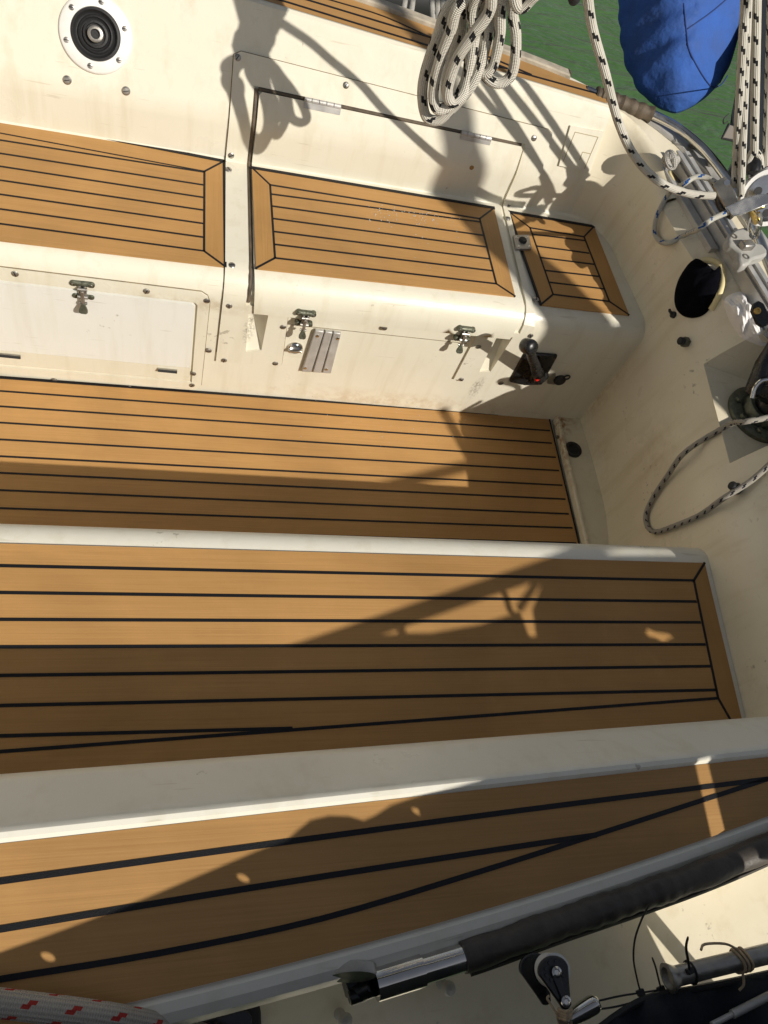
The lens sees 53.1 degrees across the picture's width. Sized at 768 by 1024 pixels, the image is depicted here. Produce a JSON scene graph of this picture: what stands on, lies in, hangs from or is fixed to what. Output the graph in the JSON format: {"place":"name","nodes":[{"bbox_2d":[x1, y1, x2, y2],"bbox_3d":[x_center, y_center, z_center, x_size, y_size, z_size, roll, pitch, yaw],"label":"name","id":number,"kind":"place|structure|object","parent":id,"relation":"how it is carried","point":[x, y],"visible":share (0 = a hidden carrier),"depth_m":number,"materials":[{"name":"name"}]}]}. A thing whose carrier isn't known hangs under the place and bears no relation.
{"place":"outdoors","nodes":[
{"label":"outdoors","id":0,"kind":"place"},
{"bbox_2d":[0,376,579,543],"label":"cockpit floor","id":1,"kind":"structure","parent":0,"point":[82,454],"depth_m":1.95,"materials":[{"name":"brown wood"}]},
{"bbox_2d":[0,51,644,421],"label":"bench seat","id":2,"kind":"object","parent":1,"relation":"on","point":[132,264],"visible":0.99,"depth_m":1.84,"materials":[{"name":"white plastic"}]},
{"bbox_2d":[0,280,194,380],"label":"locker door","id":3,"kind":"structure","parent":2,"relation":"in","point":[81,329],"depth_m":1.77,"materials":[{"name":"plastic"}]},
{"bbox_2d":[287,342,302,353],"bbox_3d":[-0.219,-0.399,1.889,0.038,0.038,0.017,3,61,-16],"label":"key lock","id":4,"kind":"object","parent":2,"relation":"attached to","point":[294,347],"visible":1,"depth_m":1.88,"materials":[{"name":"silver metal"}]},
{"bbox_2d":[301,329,340,372],"bbox_3d":[-0.155,-0.397,1.909,0.076,0.162,0.015,3,61,-16],"label":"vent grille","id":5,"kind":"object","parent":2,"relation":"attached to","point":[321,353],"visible":1,"depth_m":1.90,"materials":[{"name":"metal"}]},
{"bbox_2d":[513,235,530,250],"bbox_3d":[0.359,-0.701,1.994,0.050,0.015,0.063,3,61,-16],"label":"strike plate","id":6,"kind":"object","parent":2,"relation":"on","point":[521,242],"visible":1,"depth_m":1.99,"materials":[{"name":"metal"}]},
{"bbox_2d":[509,338,556,384],"bbox_3d":[0.369,-0.385,1.955,0.222,0.281,0.072,-31,74,-29],"label":"throttle lever","id":7,"kind":"object","parent":2,"relation":"attached to","point":[533,366],"visible":1,"depth_m":2.01,"materials":[{"name":"black plastic"}]},
{"bbox_2d":[547,373,570,384],"bbox_3d":[0.472,-0.363,2.101,0.066,0.052,0.014,3,61,-16],"label":"plug cap","id":8,"kind":"object","parent":2,"relation":"attached to","point":[552,379],"visible":1,"depth_m":2.10,"materials":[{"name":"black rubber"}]},
{"bbox_2d":[0,524,745,773],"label":"bench seat","id":9,"kind":"object","parent":1,"relation":"on","point":[122,646],"visible":0.86,"depth_m":1.34,"materials":[{"name":"brown wood"}]},
{"bbox_2d":[312,205,512,440],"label":"water droplets","id":10,"kind":"object","parent":1,"relation":"on","point":[430,267],"visible":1,"depth_m":1.92,"materials":[{"name":"white"}]},
{"bbox_2d":[552,109,767,717],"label":"stern bulkhead","id":11,"kind":"object","parent":1,"relation":"attached to","point":[657,407],"visible":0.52,"depth_m":1.90,"materials":[{"name":"white plastic"}]},
{"bbox_2d":[566,441,581,457],"bbox_3d":[0.547,-0.180,2.220,0.052,0.012,0.052,3,61,-16],"label":"floor drain","id":12,"kind":"object","parent":11,"relation":"on","point":[574,449],"visible":1,"depth_m":2.22,"materials":[{"name":"black rubber"}]},
{"bbox_2d":[668,309,676,317],"bbox_3d":[0.708,-0.488,1.890,0.018,0.017,0.022,3,61,-16],"label":"hook","id":13,"kind":"object","parent":11,"relation":"attached to","point":[673,314],"visible":1,"depth_m":1.89,"materials":[{"name":"black metal"}]},
{"bbox_2d":[668,170,680,182],"bbox_3d":[0.729,-0.827,1.915,0.026,0.014,0.064,-26,72,-28],"label":"fairlead","id":14,"kind":"object","parent":11,"relation":"attached to","point":[673,175],"visible":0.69,"depth_m":1.91,"materials":[{"name":"gold"}]},
{"bbox_2d":[587,85,767,275],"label":"pushpit rail","id":15,"kind":"object","parent":11,"relation":"attached to","point":[646,112],"visible":0.62,"depth_m":1.96,"materials":[{"name":"silver metal"}]},
{"bbox_2d":[721,0,767,167],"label":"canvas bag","id":16,"kind":"object","parent":15,"relation":"hanging from","point":[727,135],"visible":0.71,"depth_m":1.94,"materials":[{"name":"fabric"}]},
{"bbox_2d":[618,0,739,112],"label":"outboard cover","id":17,"kind":"object","parent":11,"relation":"attached to","point":[678,55],"visible":0.98,"depth_m":1.94,"materials":[{"name":"blue fabric"}]},
{"bbox_2d":[677,337,690,346],"bbox_3d":[0.720,-0.410,1.849,0.032,0.026,0.025,-3,63,-19],"label":"hex plug","id":18,"kind":"object","parent":11,"relation":"attached to","point":[683,341],"visible":1,"depth_m":1.84,"materials":[{"name":"grey metal"}]},
{"bbox_2d":[674,257,725,317],"bbox_3d":[0.752,-0.527,1.831,0.073,0.128,0.132,3,61,-16],"label":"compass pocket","id":19,"kind":"object","parent":11,"relation":"attached to","point":[699,288],"visible":1,"depth_m":1.81,"materials":[{"name":"black plastic"}]},
{"bbox_2d":[643,414,767,533],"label":"wheel line","id":20,"kind":"object","parent":11,"relation":"hanging from","point":[757,475],"visible":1,"depth_m":1.72,"materials":[{"name":"fabric"}]},
{"bbox_2d":[663,150,767,328],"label":"sheet traveller","id":21,"kind":"object","parent":11,"relation":"on","point":[751,281],"visible":0.52,"depth_m":1.83,"materials":[{"name":"metal"}]},
{"bbox_2d":[661,149,679,170],"bbox_3d":[0.706,-0.867,1.892,0.048,0.046,0.046,3,61,-16],"label":"stopper knot","id":22,"kind":"object","parent":21,"relation":"attached to","point":[670,159],"visible":1,"depth_m":1.88,"materials":[{"name":"white fabric"}]},
{"bbox_2d":[712,157,767,225],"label":"mainsheet block","id":23,"kind":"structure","parent":21,"relation":"on","point":[754,197],"depth_m":1.68,"materials":[{"name":"metal"}]},
{"bbox_2d":[652,174,728,245],"bbox_3d":[0.692,-0.678,1.781,0.136,0.235,0.292,3,61,-16],"label":"control line","id":24,"kind":"object","parent":23,"relation":"attached to","point":[708,221],"visible":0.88,"depth_m":1.71,"materials":[{"name":"white fabric"}]},
{"bbox_2d":[731,0,749,187],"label":"mainsheet fall","id":25,"kind":"object","parent":23,"relation":"attached to","point":[742,47],"visible":0.96,"depth_m":1.46,"materials":[{"name":"white fabric"}]},
{"bbox_2d":[737,0,752,196],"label":"mainsheet fall","id":26,"kind":"object","parent":23,"relation":"attached to","point":[741,169],"visible":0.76,"depth_m":1.55,"materials":[{"name":"white fabric"}]},
{"bbox_2d":[747,207,763,239],"bbox_3d":[0.835,-0.653,1.734,0.088,0.092,0.024,-6,64,-20],"label":"shackle","id":27,"kind":"object","parent":23,"relation":"attached to","point":[754,216],"visible":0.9,"depth_m":1.72,"materials":[{"name":"silver metal"}]},
{"bbox_2d":[746,150,764,168],"bbox_3d":[0.810,-0.767,1.672,0.053,0.046,0.021,7,60,-13],"label":"spliced eye","id":28,"kind":"object","parent":23,"relation":"attached to","point":[750,157],"visible":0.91,"depth_m":1.66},
{"bbox_2d":[750,0,761,156],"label":"mainsheet fall","id":29,"kind":"object","parent":28,"relation":"attached to","point":[755,71],"visible":0.97,"depth_m":1.49,"materials":[{"name":"white fabric"}]},
{"bbox_2d":[762,0,767,166],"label":"mainsheet fall","id":30,"kind":"object","parent":23,"relation":"attached to","point":[765,137],"visible":0.98,"depth_m":1.56,"materials":[{"name":"white fabric"}]},
{"bbox_2d":[722,228,765,272],"bbox_3d":[0.812,-0.600,1.738,0.121,0.041,0.090,-29,73,-29],"label":"traveller car","id":31,"kind":"object","parent":21,"relation":"on","point":[742,249],"visible":1,"depth_m":1.73,"materials":[{"name":"grey plastic"}]},
{"bbox_2d":[750,301,767,327],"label":"cheek block","id":32,"kind":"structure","parent":21,"relation":"attached to","point":[759,312],"depth_m":1.59,"materials":[{"name":"black plastic"}]},
{"bbox_2d":[728,481,742,494],"bbox_3d":[0.741,-0.051,1.622,0.034,0.029,0.025,10,59,-11],"label":"hex plug","id":33,"kind":"object","parent":11,"relation":"attached to","point":[732,485],"visible":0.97,"depth_m":1.61,"materials":[{"name":"grey metal"}]},
{"bbox_2d":[724,292,766,345],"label":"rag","id":34,"kind":"object","parent":11,"relation":"on","point":[737,306],"visible":0.85,"depth_m":1.73,"materials":[{"name":"white fabric"}]},
{"bbox_2d":[728,342,767,443],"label":"rudder head","id":35,"kind":"object","parent":11,"relation":"attached to","point":[749,399],"visible":0.95,"depth_m":1.72},
{"bbox_2d":[759,328,767,342],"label":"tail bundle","id":36,"kind":"object","parent":35,"relation":"attached to","point":[763,336],"visible":1,"depth_m":1.61,"materials":[{"name":"white fabric"}]},
{"bbox_2d":[334,1007,351,1023],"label":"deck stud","id":37,"kind":"object","parent":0,"point":[341,1016],"visible":1,"depth_m":0.97,"materials":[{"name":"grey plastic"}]},
{"bbox_2d":[436,979,455,996],"bbox_3d":[0.083,0.636,1.030,0.020,0.037,0.024,3,61,-16],"label":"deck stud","id":38,"kind":"object","parent":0,"point":[447,987],"visible":0.9,"depth_m":1.02,"materials":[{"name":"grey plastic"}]},
{"bbox_2d":[417,0,537,125],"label":"rope coil","id":39,"kind":"object","parent":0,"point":[482,25],"visible":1,"depth_m":1.29,"materials":[{"name":"white fabric"}]},
{"bbox_2d":[260,867,767,1023],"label":"side deck","id":40,"kind":"structure","parent":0,"point":[734,913],"depth_m":1.10,"materials":[{"name":"white plastic"}]},
{"bbox_2d":[201,1006,260,1023],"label":"portlight","id":41,"kind":"object","parent":40,"relation":"on","point":[250,1016],"visible":0.5,"depth_m":0.95,"materials":[{"name":"black glass"}]},
{"bbox_2d":[0,716,767,1023],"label":"cockpit coaming","id":42,"kind":"object","parent":40,"relation":"on","point":[186,891],"visible":0.94,"depth_m":0.90,"materials":[{"name":"brown wood"}]},
{"bbox_2d":[0,987,206,1023],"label":"mooring rope","id":43,"kind":"object","parent":42,"relation":"on","point":[27,1006],"visible":0.98,"depth_m":0.72,"materials":[{"name":"white fabric"}]},
{"bbox_2d":[519,953,572,1023],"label":"pulley","id":44,"kind":"object","parent":42,"relation":"hanging from","point":[544,975],"visible":1,"depth_m":0.86,"materials":[{"name":"black plastic"}]},
{"bbox_2d":[568,989,657,1023],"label":"wire terminal","id":45,"kind":"object","parent":44,"relation":"attached to","point":[588,1007],"visible":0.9,"depth_m":0.88,"materials":[{"name":"silver metal"}]},
{"bbox_2d":[632,905,648,996],"bbox_3d":[0.293,0.504,0.876,0.016,0.112,0.100,-18,68,-25],"label":"cable tie","id":46,"kind":"object","parent":45,"relation":"attached to","point":[640,991],"visible":1,"depth_m":0.88,"materials":[{"name":"black plastic"}]},
{"bbox_2d":[599,970,767,1023],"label":"canvas dodger","id":47,"kind":"object","parent":45,"relation":"attached to","point":[705,1003],"visible":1,"depth_m":0.91,"materials":[{"name":"black fabric"}]},
{"bbox_2d":[660,942,767,994],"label":"dodger tube","id":48,"kind":"object","parent":47,"relation":"attached to","point":[739,960],"visible":1,"depth_m":0.92,"materials":[{"name":"metal"}]},
{"bbox_2d":[652,957,664,990],"bbox_3d":[0.322,0.542,0.902,0.010,0.048,0.052,-31,74,-29],"label":"cable tie","id":49,"kind":"object","parent":48,"relation":"attached to","point":[660,987],"visible":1,"depth_m":0.91,"materials":[{"name":"black plastic"}]},
{"bbox_2d":[683,936,698,985],"bbox_3d":[0.359,0.525,0.902,0.017,0.071,0.062,-25,71,-27],"label":"cable tie","id":50,"kind":"object","parent":48,"relation":"attached to","point":[689,970],"visible":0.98,"depth_m":0.90,"materials":[{"name":"black plastic"}]},
{"bbox_2d":[710,991,767,1023],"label":"alloy batten","id":51,"kind":"object","parent":47,"relation":"on","point":[747,1006],"visible":1,"depth_m":0.91,"materials":[{"name":"silver metal"}]},
{"bbox_2d":[332,832,767,1005],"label":"grab rail","id":52,"kind":"object","parent":42,"relation":"attached to","point":[361,981],"visible":1,"depth_m":0.92,"materials":[{"name":"black metal"}]},
{"bbox_2d":[568,0,579,5],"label":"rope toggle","id":53,"kind":"object","parent":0,"point":[573,2],"visible":1,"depth_m":1.70,"materials":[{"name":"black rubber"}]},
{"bbox_2d":[466,0,767,238],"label":"water","id":54,"kind":"structure","parent":0,"point":[554,31],"depth_m":4.95,"materials":[{"name":"green liquid"}]},
{"bbox_2d":[0,0,609,216],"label":"cockpit coaming","id":55,"kind":"object","parent":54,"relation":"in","point":[173,74],"visible":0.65,"depth_m":1.74,"materials":[{"name":"white plastic"}]},
{"bbox_2d":[63,75,71,84],"bbox_3d":[-0.691,-0.941,1.674,0.019,0.018,0.011,3,61,-16],"label":"bolt head","id":56,"kind":"object","parent":55,"relation":"on","point":[67,80],"visible":1,"depth_m":1.67},
{"bbox_2d":[58,0,132,74],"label":"gear socket","id":57,"kind":"object","parent":55,"relation":"attached to","point":[95,36],"visible":1,"depth_m":1.64,"materials":[{"name":"white plastic"}]},
{"bbox_2d":[122,86,129,95],"bbox_3d":[-0.573,-0.935,1.707,0.019,0.018,0.011,3,61,-16],"label":"bolt head","id":58,"kind":"object","parent":55,"relation":"on","point":[126,90],"visible":1,"depth_m":1.70},
{"bbox_2d":[401,0,407,7],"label":"mooring line","id":59,"kind":"object","parent":55,"relation":"hanging from","point":[404,3],"visible":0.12,"depth_m":2.02,"materials":[{"name":"white fabric"}]},
{"bbox_2d":[409,0,415,10],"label":"mooring line","id":60,"kind":"object","parent":55,"relation":"hanging from","point":[412,5],"visible":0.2,"depth_m":2.02,"materials":[{"name":"white fabric"}]},
{"bbox_2d":[429,0,435,18],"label":"mooring line","id":61,"kind":"object","parent":55,"relation":"hanging from","point":[432,7],"visible":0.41,"depth_m":2.02,"materials":[{"name":"white fabric"}]},
{"bbox_2d":[435,0,439,18],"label":"mooring line","id":62,"kind":"object","parent":55,"relation":"hanging from","point":[437,6],"visible":0.27,"depth_m":2.02,"materials":[{"name":"white fabric"}]},
{"bbox_2d":[440,0,445,8],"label":"mooring line","id":63,"kind":"object","parent":55,"relation":"hanging from","point":[442,2],"visible":0.12,"depth_m":2.02,"materials":[{"name":"white fabric"}]},
{"bbox_2d":[558,125,603,171],"bbox_3d":[0.504,-0.933,1.973,0.094,0.095,0.046,3,61,-16],"label":"hatch cover","id":64,"kind":"object","parent":55,"relation":"on","point":[580,147],"visible":1,"depth_m":1.97,"materials":[{"name":"beige plastic"}]},
{"bbox_2d":[386,0,466,21],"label":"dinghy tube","id":65,"kind":"object","parent":54,"relation":"on","point":[421,6],"visible":0.03,"depth_m":3.58,"materials":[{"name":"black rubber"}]},
{"bbox_2d":[583,0,715,199],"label":"sheet tail","id":66,"kind":"object","parent":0,"point":[646,170],"visible":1,"depth_m":1.49}
]}

